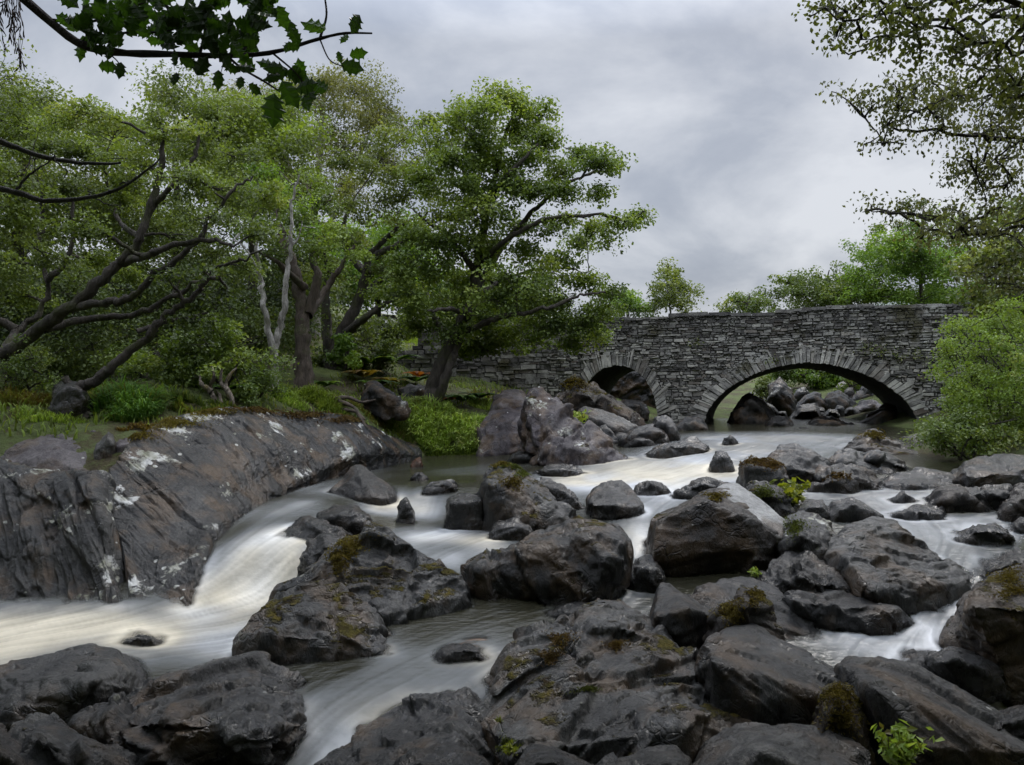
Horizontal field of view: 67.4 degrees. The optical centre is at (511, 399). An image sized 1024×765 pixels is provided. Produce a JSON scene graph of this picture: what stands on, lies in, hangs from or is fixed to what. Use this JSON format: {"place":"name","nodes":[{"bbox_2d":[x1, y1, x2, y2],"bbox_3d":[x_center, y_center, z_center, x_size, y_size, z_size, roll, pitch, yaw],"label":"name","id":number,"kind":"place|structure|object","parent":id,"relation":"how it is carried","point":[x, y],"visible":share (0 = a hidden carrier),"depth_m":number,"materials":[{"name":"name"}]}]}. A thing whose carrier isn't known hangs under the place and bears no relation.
{"place":"outdoors","nodes":[
{"label":"outdoors","id":0,"kind":"place"},
{"bbox_2d":[0,416,1023,764],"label":"water","id":1,"kind":"structure","parent":0,"point":[252,562],"depth_m":7.33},
{"bbox_2d":[8,712,138,764],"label":"boulder","id":2,"kind":"object","parent":1,"relation":"in","point":[53,738],"visible":0.91,"depth_m":4.22,"materials":[{"name":"stone"}]},
{"bbox_2d":[279,515,352,540],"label":"rock","id":3,"kind":"object","parent":1,"relation":"on","point":[304,528],"visible":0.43,"depth_m":8.37,"materials":[{"name":"stone"}]},
{"bbox_2d":[297,531,345,576],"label":"rock","id":4,"kind":"object","parent":1,"relation":"in","point":[314,551],"visible":0.42,"depth_m":7.58,"materials":[{"name":"stone"}]},
{"bbox_2d":[316,504,373,534],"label":"rock","id":5,"kind":"object","parent":1,"relation":"in","point":[353,518],"visible":0.5,"depth_m":8.73,"materials":[{"name":"stone"}]},
{"bbox_2d":[433,643,489,677],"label":"rock","id":6,"kind":"object","parent":1,"relation":"on","point":[452,653],"visible":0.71,"depth_m":5.83,"materials":[{"name":"stone"}]},
{"bbox_2d":[443,493,483,529],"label":"rock","id":7,"kind":"object","parent":1,"relation":"in","point":[464,511],"visible":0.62,"depth_m":9.54,"materials":[{"name":"stone"}]},
{"bbox_2d":[489,517,533,540],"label":"rock","id":8,"kind":"object","parent":1,"relation":"in","point":[513,529],"visible":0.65,"depth_m":8.91,"materials":[{"name":"stone"}]},
{"bbox_2d":[585,480,644,519],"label":"boulder","id":9,"kind":"object","parent":1,"relation":"in","point":[613,500],"visible":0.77,"depth_m":9.91,"materials":[{"name":"stone"}]},
{"bbox_2d":[622,554,665,617],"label":"rock","id":10,"kind":"object","parent":1,"relation":"in","point":[648,574],"visible":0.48,"depth_m":7.46,"materials":[{"name":"stone"}]},
{"bbox_2d":[649,582,710,650],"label":"boulder","id":11,"kind":"object","parent":1,"relation":"in","point":[681,617],"visible":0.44,"depth_m":6.06,"materials":[{"name":"stone"}]},
{"bbox_2d":[736,455,789,487],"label":"rock","id":12,"kind":"object","parent":1,"relation":"in","point":[751,467],"visible":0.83,"depth_m":10.70,"materials":[{"name":"stone"}]},
{"bbox_2d":[694,623,840,725],"bbox_3d":[1.809,2.087,5.621,1.070,0.820,1.567,0,0,0],"label":"boulder","id":13,"kind":"object","parent":1,"relation":"in","point":[753,672],"visible":0.69,"depth_m":5.04,"materials":[{"name":"stone"}]},
{"bbox_2d":[702,585,784,642],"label":"rock","id":14,"kind":"object","parent":13,"relation":"on","point":[755,605],"visible":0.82,"depth_m":5.89,"materials":[{"name":"stone"}]},
{"bbox_2d":[745,480,795,516],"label":"rock","id":15,"kind":"object","parent":1,"relation":"in","point":[777,499],"visible":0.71,"depth_m":9.68,"materials":[{"name":"stone"}]},
{"bbox_2d":[692,722,870,764],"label":"boulder","id":16,"kind":"object","parent":1,"relation":"in","point":[750,743],"visible":0.95,"depth_m":4.28,"materials":[{"name":"stone"}]},
{"bbox_2d":[810,680,876,764],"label":"rock","id":17,"kind":"object","parent":16,"relation":"on","point":[839,707],"visible":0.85,"depth_m":4.56,"materials":[{"name":"stone"}]},
{"bbox_2d":[768,443,830,483],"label":"boulder","id":18,"kind":"object","parent":1,"relation":"in","point":[799,461],"visible":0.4,"depth_m":11.36,"materials":[{"name":"stone"}]},
{"bbox_2d":[756,550,850,593],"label":"boulder","id":19,"kind":"object","parent":1,"relation":"in","point":[806,570],"visible":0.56,"depth_m":7.37,"materials":[{"name":"stone"}]},
{"bbox_2d":[776,510,836,559],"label":"boulder","id":20,"kind":"object","parent":19,"relation":"on","point":[814,533],"visible":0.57,"depth_m":7.93,"materials":[{"name":"stone"}]},
{"bbox_2d":[804,468,860,493],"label":"rock","id":21,"kind":"object","parent":1,"relation":"in","point":[841,483],"visible":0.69,"depth_m":10.74,"materials":[{"name":"stone"}]},
{"bbox_2d":[813,463,889,499],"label":"rock","id":22,"kind":"object","parent":1,"relation":"in","point":[866,478],"visible":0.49,"depth_m":11.06,"materials":[{"name":"stone"}]},
{"bbox_2d":[828,497,883,522],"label":"rock","id":23,"kind":"object","parent":1,"relation":"in","point":[849,509],"visible":0.45,"depth_m":9.34,"materials":[{"name":"stone"}]},
{"bbox_2d":[889,504,946,520],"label":"rock","id":24,"kind":"object","parent":1,"relation":"on","point":[919,512],"visible":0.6,"depth_m":9.48,"materials":[{"name":"stone"}]},
{"bbox_2d":[882,467,954,511],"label":"rock","id":25,"kind":"object","parent":1,"relation":"in","point":[919,478],"visible":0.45,"depth_m":11.07,"materials":[{"name":"stone"}]},
{"bbox_2d":[924,484,991,531],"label":"boulder","id":26,"kind":"object","parent":1,"relation":"in","point":[955,498],"visible":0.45,"depth_m":9.70,"materials":[{"name":"stone"}]},
{"bbox_2d":[924,646,1010,703],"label":"rock","id":27,"kind":"object","parent":1,"relation":"on","point":[977,675],"visible":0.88,"depth_m":5.66,"materials":[{"name":"stone"}]},
{"bbox_2d":[0,306,1023,731],"bbox_3d":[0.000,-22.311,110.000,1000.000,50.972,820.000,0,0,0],"label":"ground","id":28,"kind":"structure","parent":0,"point":[86,440],"depth_m":16.40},
{"bbox_2d":[0,382,51,406],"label":"undergrowth","id":29,"kind":"object","parent":28,"relation":"on","point":[11,396],"visible":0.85,"depth_m":11.01,"materials":[{"name":"green plant"}]},
{"bbox_2d":[0,333,62,394],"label":"shrub","id":30,"kind":"object","parent":28,"relation":"on","point":[23,368],"visible":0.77,"depth_m":11.23,"materials":[{"name":"green plant"}]},
{"bbox_2d":[0,30,80,230],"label":"woodland tree","id":31,"kind":"object","parent":28,"relation":"on","point":[30,97],"visible":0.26,"depth_m":14.37,"materials":[{"name":"green plant"}]},
{"bbox_2d":[0,433,86,470],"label":"boulder","id":32,"kind":"object","parent":28,"relation":"on","point":[51,452],"visible":0.41,"depth_m":9.65,"materials":[{"name":"stone"}]},
{"bbox_2d":[0,458,125,641],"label":"bedrock outcrop","id":33,"kind":"object","parent":28,"relation":"on","point":[59,535],"visible":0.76,"depth_m":7.73,"materials":[{"name":"stone"}]},
{"bbox_2d":[0,73,140,380],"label":"woodland tree","id":34,"kind":"object","parent":28,"relation":"on","point":[20,249],"visible":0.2,"depth_m":16.68,"materials":[{"name":"green plant"}]},
{"bbox_2d":[48,381,93,418],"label":"boulder","id":35,"kind":"object","parent":28,"relation":"on","point":[67,398],"visible":0.8,"depth_m":10.65,"materials":[{"name":"stone"}]},
{"bbox_2d":[0,643,148,731],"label":"boulder","id":36,"kind":"object","parent":28,"relation":"on","point":[65,685],"visible":0.68,"depth_m":5.37,"materials":[{"name":"stone"}]},
{"bbox_2d":[0,138,160,205],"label":"alder tree","id":37,"kind":"object","parent":28,"relation":"on","point":[16,191],"visible":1,"depth_m":5.19,"materials":[{"name":"plant"}]},
{"bbox_2d":[0,257,170,391],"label":"woodland tree","id":38,"kind":"object","parent":28,"relation":"on","point":[71,349],"visible":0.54,"depth_m":14.81,"materials":[{"name":"green plant"}]},
{"bbox_2d":[0,172,235,335],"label":"woodland tree","id":39,"kind":"object","parent":28,"relation":"on","point":[85,250],"visible":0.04,"depth_m":23.39,"materials":[{"name":"green plant"}]},
{"bbox_2d":[87,373,179,421],"bbox_3d":[-5.623,-0.037,11.246,1.706,0.765,1.441,0,0,0],"label":"grass clump","id":40,"kind":"object","parent":28,"relation":"on","point":[128,398],"visible":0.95,"depth_m":11.05,"materials":[{"name":"green plant"}]},
{"bbox_2d":[0,85,294,361],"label":"oak tree","id":41,"kind":"object","parent":28,"relation":"on","point":[53,320],"visible":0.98,"depth_m":11.62,"materials":[{"name":"green plant"}]},
{"bbox_2d":[87,340,209,384],"bbox_3d":[-6.471,-0.589,13.801,2.543,1.068,1.554,0,0,32],"label":"shrub","id":42,"kind":"object","parent":28,"relation":"on","point":[134,364],"visible":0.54,"depth_m":13.46,"materials":[{"name":"green plant"}]},
{"bbox_2d":[61,259,239,417],"bbox_3d":[-5.069,-0.798,10.815,2.667,2.249,1.312,0,0,0],"label":"oak tree","id":43,"kind":"object","parent":28,"relation":"on","point":[101,375],"visible":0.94,"depth_m":10.91,"materials":[{"name":"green plant"}]},
{"bbox_2d":[55,59,274,343],"bbox_3d":[-8.314,-4.338,18.386,4.918,7.941,6.671,0,0,-27],"label":"woodland tree","id":44,"kind":"object","parent":28,"relation":"on","point":[166,93],"visible":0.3,"depth_m":17.76,"materials":[{"name":"green plant"}]},
{"bbox_2d":[67,651,306,764],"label":"boulder","id":45,"kind":"object","parent":28,"relation":"on","point":[247,708],"visible":0.84,"depth_m":4.78,"materials":[{"name":"stone"}]},
{"bbox_2d":[19,0,371,129],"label":"holly tree","id":46,"kind":"object","parent":28,"relation":"on","point":[189,21],"visible":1,"depth_m":2.63,"materials":[{"name":"green plant"}]},
{"bbox_2d":[111,249,334,380],"bbox_3d":[-6.985,-1.751,17.654,6.025,3.014,5.012,0,0,0],"label":"woodland tree","id":47,"kind":"object","parent":28,"relation":"on","point":[247,312],"visible":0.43,"depth_m":16.65,"materials":[{"name":"green plant"}]},
{"bbox_2d":[153,307,298,391],"bbox_3d":[-5.133,-0.811,13.387,2.329,1.506,1.873,0,0,27],"label":"shrub","id":48,"kind":"object","parent":28,"relation":"on","point":[225,346],"visible":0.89,"depth_m":13.09,"materials":[{"name":"green plant"}]},
{"bbox_2d":[164,228,348,348],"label":"woodland tree","id":49,"kind":"object","parent":28,"relation":"on","point":[304,262],"visible":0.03,"depth_m":22.91,"materials":[{"name":"green plant"}]},
{"bbox_2d":[229,364,292,406],"bbox_3d":[-4.409,-0.238,13.287,1.184,0.721,1.742,0,0,-16],"label":"shrub","id":50,"kind":"object","parent":28,"relation":"on","point":[257,387],"visible":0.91,"depth_m":13.02,"materials":[{"name":"green plant"}]},
{"bbox_2d":[164,77,358,350],"bbox_3d":[-7.141,-4.931,21.174,4.975,9.015,7.032,0,0,-20],"label":"woodland tree","id":51,"kind":"object","parent":28,"relation":"on","point":[290,128],"visible":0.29,"depth_m":19.60,"materials":[{"name":"green plant"}]},
{"bbox_2d":[0,331,527,439],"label":"ground grass","id":52,"kind":"structure","parent":28,"relation":"on","point":[94,419],"depth_m":13.37,"materials":[{"name":"green plant"}]},
{"bbox_2d":[108,405,421,638],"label":"bedrock slab","id":53,"kind":"structure","parent":28,"relation":"on","point":[191,488],"depth_m":9.65,"materials":[{"name":"stone"}]},
{"bbox_2d":[229,158,329,388],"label":"birch tree","id":54,"kind":"object","parent":28,"relation":"on","point":[274,340],"visible":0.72,"depth_m":14.55,"materials":[{"name":"grey plant"}]},
{"bbox_2d":[203,165,375,387],"bbox_3d":[-4.707,-2.628,16.234,3.682,5.308,3.236,0,0,0],"label":"oak tree","id":55,"kind":"object","parent":28,"relation":"on","point":[306,307],"visible":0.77,"depth_m":16.07,"materials":[{"name":"green plant"}]},
{"bbox_2d":[192,58,420,336],"bbox_3d":[-7.224,-5.810,25.288,8.401,10.617,5.310,0,0,33],"label":"birch tree","id":56,"kind":"object","parent":28,"relation":"on","point":[369,117],"visible":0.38,"depth_m":24.20,"materials":[{"name":"green plant"}]},
{"bbox_2d":[283,382,351,414],"bbox_3d":[-3.831,0.097,14.905,1.593,0.903,1.019,0,0,0],"label":"grass clump","id":57,"kind":"object","parent":28,"relation":"on","point":[326,401],"visible":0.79,"depth_m":14.76,"materials":[{"name":"green plant"}]},
{"bbox_2d":[323,331,362,369],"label":"shrub","id":58,"kind":"object","parent":28,"relation":"on","point":[344,345],"visible":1,"depth_m":17.99,"materials":[{"name":"green plant"}]},
{"bbox_2d":[232,520,471,685],"bbox_3d":[-1.330,1.848,7.048,1.934,1.299,2.387,0,0,0],"label":"boulder","id":59,"kind":"object","parent":28,"relation":"on","point":[354,596],"visible":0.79,"depth_m":6.64,"materials":[{"name":"stone"}]},
{"bbox_2d":[311,320,404,376],"bbox_3d":[-4.210,-1.209,20.516,2.862,1.888,2.181,0,0,0],"label":"shrub","id":60,"kind":"object","parent":28,"relation":"on","point":[384,348],"visible":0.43,"depth_m":20.26,"materials":[{"name":"green plant"}]},
{"bbox_2d":[328,464,397,505],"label":"boulder","id":61,"kind":"object","parent":28,"relation":"on","point":[360,483],"visible":0.62,"depth_m":10.99,"materials":[{"name":"stone"}]},
{"bbox_2d":[277,108,449,369],"bbox_3d":[-3.897,-3.998,20.274,4.854,7.558,4.106,0,0,0],"label":"oak tree","id":62,"kind":"object","parent":28,"relation":"on","point":[349,323],"visible":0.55,"depth_m":19.59,"materials":[{"name":"green plant"}]},
{"bbox_2d":[296,205,471,316],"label":"woodland tree","id":63,"kind":"object","parent":28,"relation":"on","point":[375,235],"visible":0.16,"depth_m":30.07,"materials":[{"name":"green plant"}]},
{"bbox_2d":[360,380,410,420],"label":"rock","id":64,"kind":"object","parent":28,"relation":"on","point":[387,404],"visible":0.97,"depth_m":15.73,"materials":[{"name":"stone"}]},
{"bbox_2d":[314,686,495,764],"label":"boulder","id":65,"kind":"object","parent":28,"relation":"on","point":[413,720],"visible":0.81,"depth_m":4.77,"materials":[{"name":"stone"}]},
{"bbox_2d":[393,742,489,764],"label":"rock","id":66,"kind":"object","parent":65,"relation":"on","point":[447,753],"visible":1,"depth_m":4.13,"materials":[{"name":"stone"}]},
{"bbox_2d":[395,337,457,383],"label":"dry stone wall","id":67,"kind":"structure","parent":28,"relation":"on","point":[425,362],"depth_m":22.13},
{"bbox_2d":[404,393,484,455],"bbox_3d":[-1.727,0.549,17.293,2.507,1.480,2.080,0,0,-30],"label":"shrub","id":68,"kind":"object","parent":28,"relation":"on","point":[440,415],"visible":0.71,"depth_m":16.99,"materials":[{"name":"green plant"}]},
{"bbox_2d":[476,407,522,456],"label":"boulder","id":69,"kind":"object","parent":28,"relation":"on","point":[497,433],"visible":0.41,"depth_m":16.25,"materials":[{"name":"stone"}]},
{"bbox_2d":[357,76,659,401],"bbox_3d":[-0.111,-3.673,18.193,7.426,7.582,4.178,0,0,0],"label":"oak tree","id":70,"kind":"object","parent":28,"relation":"on","point":[486,247],"visible":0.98,"depth_m":17.74,"materials":[{"name":"green plant"}]},
{"bbox_2d":[474,460,582,538],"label":"boulder","id":71,"kind":"object","parent":28,"relation":"on","point":[507,490],"visible":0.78,"depth_m":9.44,"materials":[{"name":"stone"}]},
{"bbox_2d":[460,518,633,613],"bbox_3d":[0.337,1.750,7.750,1.748,1.082,1.553,0,0,0],"label":"boulder","id":72,"kind":"object","parent":28,"relation":"on","point":[578,559],"visible":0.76,"depth_m":7.13,"materials":[{"name":"stone"}]},
{"bbox_2d":[517,386,629,473],"bbox_3d":[1.213,0.774,15.027,2.229,2.069,3.133,0,0,0],"label":"boulder","id":73,"kind":"object","parent":28,"relation":"on","point":[551,430],"visible":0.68,"depth_m":14.18,"materials":[{"name":"stone"}]},
{"bbox_2d":[555,374,645,425],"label":"boulder","id":74,"kind":"object","parent":28,"relation":"on","point":[578,393],"visible":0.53,"depth_m":18.52,"materials":[{"name":"stone"}]},
{"bbox_2d":[577,406,638,433],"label":"boulder","id":75,"kind":"object","parent":28,"relation":"on","point":[614,423],"visible":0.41,"depth_m":17.22,"materials":[{"name":"stone"}]},
{"bbox_2d":[477,598,751,764],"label":"boulder","id":76,"kind":"object","parent":28,"relation":"on","point":[596,681],"visible":0.89,"depth_m":5.03,"materials":[{"name":"stone"}]},
{"bbox_2d":[515,744,594,764],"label":"rock","id":77,"kind":"object","parent":76,"relation":"on","point":[536,754],"visible":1,"depth_m":3.96,"materials":[{"name":"stone"}]},
{"bbox_2d":[595,745,691,764],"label":"rock","id":78,"kind":"object","parent":76,"relation":"on","point":[665,755],"visible":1,"depth_m":4.02,"materials":[{"name":"stone"}]},
{"bbox_2d":[610,371,656,407],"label":"boulder","id":79,"kind":"object","parent":28,"relation":"on","point":[633,385],"visible":0.07,"depth_m":27.77,"materials":[{"name":"stone"}]},
{"bbox_2d":[639,257,707,316],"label":"sapling","id":80,"kind":"object","parent":28,"relation":"on","point":[675,286],"visible":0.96,"depth_m":28.76,"materials":[{"name":"green plant"}]},
{"bbox_2d":[646,436,709,458],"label":"rock","id":81,"kind":"object","parent":28,"relation":"on","point":[690,445],"visible":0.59,"depth_m":13.77,"materials":[{"name":"stone"}]},
{"bbox_2d":[642,483,783,577],"bbox_3d":[2.260,1.581,8.762,1.628,1.234,1.806,0,0,0],"label":"boulder","id":82,"kind":"object","parent":28,"relation":"on","point":[729,527],"visible":0.77,"depth_m":7.96,"materials":[{"name":"stone"}]},
{"bbox_2d":[418,302,1023,423],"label":"stone bridge","id":83,"kind":"structure","parent":28,"relation":"on","point":[671,367],"depth_m":20.61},
{"bbox_2d":[708,289,780,315],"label":"woodland tree","id":84,"kind":"object","parent":28,"relation":"on","point":[744,303],"visible":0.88,"depth_m":29.11,"materials":[{"name":"green plant"}]},
{"bbox_2d":[727,392,775,423],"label":"boulder","id":85,"kind":"object","parent":28,"relation":"on","point":[749,408],"visible":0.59,"depth_m":20.78,"materials":[{"name":"stone"}]},
{"bbox_2d":[686,576,820,640],"bbox_3d":[2.100,2.068,7.088,1.225,0.805,1.383,0,0,0],"label":"boulder","id":86,"kind":"object","parent":28,"relation":"on","point":[710,595],"visible":0.27,"depth_m":6.88,"materials":[{"name":"stone"}]},
{"bbox_2d":[766,377,796,417],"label":"boulder","id":87,"kind":"object","parent":28,"relation":"on","point":[780,397],"visible":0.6,"depth_m":25.14,"materials":[{"name":"stone"}]},
{"bbox_2d":[767,369,846,389],"bbox_3d":[14.187,-1.043,34.116,6.233,1.718,2.830,0,0,0],"label":"shrub","id":88,"kind":"object","parent":28,"relation":"on","point":[817,378],"visible":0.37,"depth_m":33.72,"materials":[{"name":"green plant"}]},
{"bbox_2d":[751,260,892,308],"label":"woodland tree","id":89,"kind":"object","parent":28,"relation":"on","point":[825,293],"visible":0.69,"depth_m":29.16,"materials":[{"name":"green plant"}]},
{"bbox_2d":[782,589,916,654],"bbox_3d":[3.049,2.046,7.293,1.235,0.662,1.388,0,0,0],"label":"boulder","id":90,"kind":"object","parent":28,"relation":"on","point":[829,610],"visible":0.48,"depth_m":6.71,"materials":[{"name":"stone"}]},
{"bbox_2d":[844,428,918,454],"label":"boulder","id":91,"kind":"object","parent":28,"relation":"on","point":[872,439],"visible":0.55,"depth_m":14.03,"materials":[{"name":"stone"}]},
{"bbox_2d":[823,516,973,650],"bbox_3d":[3.856,1.827,8.025,1.487,1.146,2.168,0,0,0],"label":"boulder","id":92,"kind":"object","parent":28,"relation":"on","point":[875,559],"visible":0.54,"depth_m":7.42,"materials":[{"name":"stone"}]},
{"bbox_2d":[791,0,1023,122],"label":"willow tree","id":93,"kind":"object","parent":28,"relation":"on","point":[966,40],"visible":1,"depth_m":4.62,"materials":[{"name":"green plant"}]},
{"bbox_2d":[831,220,993,304],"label":"ash tree","id":94,"kind":"object","parent":28,"relation":"on","point":[917,262],"visible":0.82,"depth_m":28.28,"materials":[{"name":"green plant"}]},
{"bbox_2d":[815,14,1023,308],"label":"birch tree","id":95,"kind":"object","parent":28,"relation":"on","point":[935,105],"visible":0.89,"depth_m":5.48,"materials":[{"name":"green plant"}]},
{"bbox_2d":[861,196,983,304],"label":"woodland tree","id":96,"kind":"object","parent":28,"relation":"on","point":[912,208],"visible":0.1,"depth_m":31.16,"materials":[{"name":"green plant"}]},
{"bbox_2d":[833,656,1023,764],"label":"boulder","id":97,"kind":"object","parent":28,"relation":"on","point":[891,691],"visible":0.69,"depth_m":4.59,"materials":[{"name":"stone"}]},
{"bbox_2d":[870,719,944,764],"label":"seedling","id":98,"kind":"object","parent":97,"relation":"on","point":[900,748],"visible":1,"depth_m":3.64,"materials":[{"name":"green plant"}]},
{"bbox_2d":[898,400,1023,460],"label":"shrub","id":99,"kind":"object","parent":28,"relation":"on","point":[944,428],"visible":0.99,"depth_m":12.65,"materials":[{"name":"green plant"}]},
{"bbox_2d":[917,294,1023,445],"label":"shrub","id":100,"kind":"object","parent":28,"relation":"on","point":[988,393],"visible":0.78,"depth_m":13.47,"materials":[{"name":"green plant"}]},
{"bbox_2d":[928,562,1023,707],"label":"boulder","id":101,"kind":"object","parent":28,"relation":"on","point":[986,620],"visible":0.73,"depth_m":5.87,"materials":[{"name":"stone"}]},
{"bbox_2d":[943,193,1023,350],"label":"woodland tree","id":102,"kind":"object","parent":28,"relation":"on","point":[988,250],"visible":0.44,"depth_m":15.65,"materials":[{"name":"green plant"}]},
{"bbox_2d":[953,522,1015,561],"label":"rock","id":103,"kind":"object","parent":28,"relation":"on","point":[994,534],"visible":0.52,"depth_m":8.41,"materials":[{"name":"stone"}]},
{"bbox_2d":[950,453,1023,486],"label":"boulder","id":104,"kind":"object","parent":28,"relation":"on","point":[981,471],"visible":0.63,"depth_m":10.90,"materials":[{"name":"stone"}]},
{"bbox_2d":[968,547,1023,584],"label":"rock","id":105,"kind":"object","parent":28,"relation":"on","point":[1007,559],"visible":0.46,"depth_m":7.61,"materials":[{"name":"stone"}]},
{"bbox_2d":[997,483,1023,525],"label":"boulder","id":106,"kind":"object","parent":28,"relation":"on","point":[1011,508],"visible":0.53,"depth_m":9.32,"materials":[{"name":"stone"}]},
{"bbox_2d":[0,0,1023,317],"label":"sky","id":107,"kind":"structure","parent":0,"point":[747,174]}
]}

